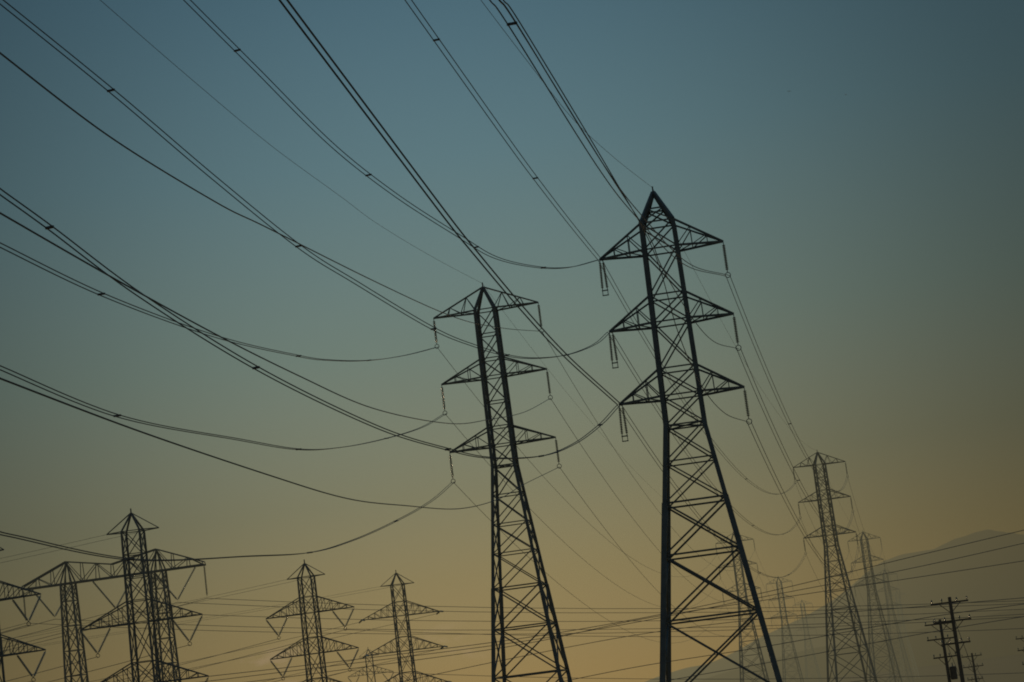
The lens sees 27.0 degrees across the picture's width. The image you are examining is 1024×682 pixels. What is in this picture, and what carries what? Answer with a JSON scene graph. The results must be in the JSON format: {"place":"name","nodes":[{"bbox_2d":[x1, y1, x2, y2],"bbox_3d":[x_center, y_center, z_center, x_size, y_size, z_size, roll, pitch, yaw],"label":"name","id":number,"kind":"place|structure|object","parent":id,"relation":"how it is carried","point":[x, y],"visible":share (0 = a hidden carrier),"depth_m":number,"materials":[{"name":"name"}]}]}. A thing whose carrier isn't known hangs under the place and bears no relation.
{"place":"outdoors","nodes":[
{"label":"outdoors","id":0,"kind":"place"},
{"bbox_2d":[348,649,393,681],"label":"tower","id":1,"kind":"structure","parent":0,"point":[367,674],"depth_m":470.41,"materials":[{"name":"metal"}]},
{"bbox_2d":[0,0,1023,681],"label":"sky","id":2,"kind":"structure","parent":0,"point":[872,234],"materials":[{"name":"blue"}]},
{"bbox_2d":[646,529,1023,681],"bbox_3d":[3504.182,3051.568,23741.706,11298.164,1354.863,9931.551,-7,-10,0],"label":"mountains","id":3,"kind":"structure","parent":0,"point":[997,582],"depth_m":21045.00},
{"bbox_2d":[698,609,1023,681],"bbox_3d":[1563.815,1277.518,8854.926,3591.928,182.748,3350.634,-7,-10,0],"label":"mountains","id":4,"kind":"structure","parent":0,"point":[988,640],"depth_m":7797.73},
{"bbox_2d":[807,654,1023,681],"bbox_3d":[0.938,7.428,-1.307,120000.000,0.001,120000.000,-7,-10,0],"label":"ground","id":5,"kind":"structure","parent":0,"point":[992,669],"depth_m":1506.81,"materials":[{"name":"brown soil"}]},
{"bbox_2d":[0,547,45,681],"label":"tower","id":6,"kind":"structure","parent":5,"relation":"on","point":[2,654],"depth_m":213.86,"materials":[{"name":"metal"}]},
{"bbox_2d":[21,548,207,681],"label":"tower portal","id":7,"kind":"object","parent":5,"relation":"on","point":[64,592],"visible":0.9,"depth_m":292.00,"materials":[{"name":"metal"}]},
{"bbox_2d":[80,508,208,681],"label":"tower","id":8,"kind":"structure","parent":5,"relation":"on","point":[132,600],"depth_m":230.00,"materials":[{"name":"metal"}]},
{"bbox_2d":[0,0,896,651],"bbox_3d":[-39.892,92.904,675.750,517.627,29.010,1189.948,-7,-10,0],"label":"earth wires","id":9,"kind":"object","parent":8,"relation":"attached to","point":[414,246],"visible":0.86,"depth_m":233.36,"materials":[{"name":"grey metal"}]},
{"bbox_2d":[266,559,358,681],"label":"tower","id":10,"kind":"structure","parent":5,"relation":"on","point":[303,603],"depth_m":273.45,"materials":[{"name":"metal"}]},
{"bbox_2d":[359,570,451,681],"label":"tower","id":11,"kind":"structure","parent":5,"relation":"on","point":[395,616],"depth_m":338.82,"materials":[{"name":"metal"}]},
{"bbox_2d":[433,282,571,681],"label":"suspension tower","id":12,"kind":"structure","parent":5,"relation":"on","point":[513,444],"depth_m":220.65,"materials":[{"name":"metal"}]},
{"bbox_2d":[0,0,1023,681],"bbox_3d":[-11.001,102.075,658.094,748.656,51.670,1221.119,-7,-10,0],"label":"conductors","id":13,"kind":"object","parent":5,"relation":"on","point":[644,228],"visible":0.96,"depth_m":139.30,"materials":[{"name":"grey"}]},
{"bbox_2d":[599,186,782,681],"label":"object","id":14,"kind":"structure","parent":5,"relation":"on","point":[666,623],"depth_m":178.04,"materials":[{"name":"metal"}]},
{"bbox_2d":[715,533,768,681],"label":"tower","id":15,"kind":"structure","parent":5,"relation":"on","point":[739,624],"depth_m":620.38,"materials":[{"name":"metal"}]},
{"bbox_2d":[766,577,803,681],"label":"tower","id":16,"kind":"structure","parent":5,"relation":"on","point":[782,622],"depth_m":912.79,"materials":[{"name":"metal"}]},
{"bbox_2d":[793,600,821,681],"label":"tower","id":17,"kind":"structure","parent":5,"relation":"on","point":[805,645],"depth_m":1214.87,"materials":[{"name":"metal"}]},
{"bbox_2d":[793,451,877,681],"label":"suspension tower","id":18,"kind":"structure","parent":5,"relation":"on","point":[831,516],"depth_m":426.39,"materials":[{"name":"metal"}]},
{"bbox_2d":[848,530,901,681],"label":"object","id":19,"kind":"object","parent":5,"relation":"on","point":[874,589],"visible":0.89,"depth_m":688.31,"materials":[{"name":"metal"}]},
{"bbox_2d":[874,569,913,681],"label":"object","id":20,"kind":"object","parent":5,"relation":"on","point":[888,610],"visible":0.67,"depth_m":969.43,"materials":[{"name":"metal"}]},
{"bbox_2d":[888,591,919,679],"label":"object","id":21,"kind":"object","parent":5,"relation":"on","point":[902,618],"visible":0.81,"depth_m":1260.61,"materials":[{"name":"metal"}]},
{"bbox_2d":[931,596,977,681],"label":"utility pole","id":22,"kind":"object","parent":5,"relation":"on","point":[956,642],"visible":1,"depth_m":138.77,"materials":[{"name":"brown wood"}]},
{"bbox_2d":[925,619,959,681],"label":"utility pole","id":23,"kind":"object","parent":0,"point":[952,670],"visible":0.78,"depth_m":170.63,"materials":[{"name":"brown wood"}]},
{"bbox_2d":[962,652,983,681],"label":"utility pole","id":24,"kind":"object","parent":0,"point":[972,661],"visible":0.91,"depth_m":246.47,"materials":[{"name":"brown wood"}]},
{"bbox_2d":[1016,636,1023,664],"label":"utility pole","id":25,"kind":"object","parent":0,"point":[1023,647],"visible":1,"depth_m":221.22,"materials":[{"name":"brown wood"}]}
]}

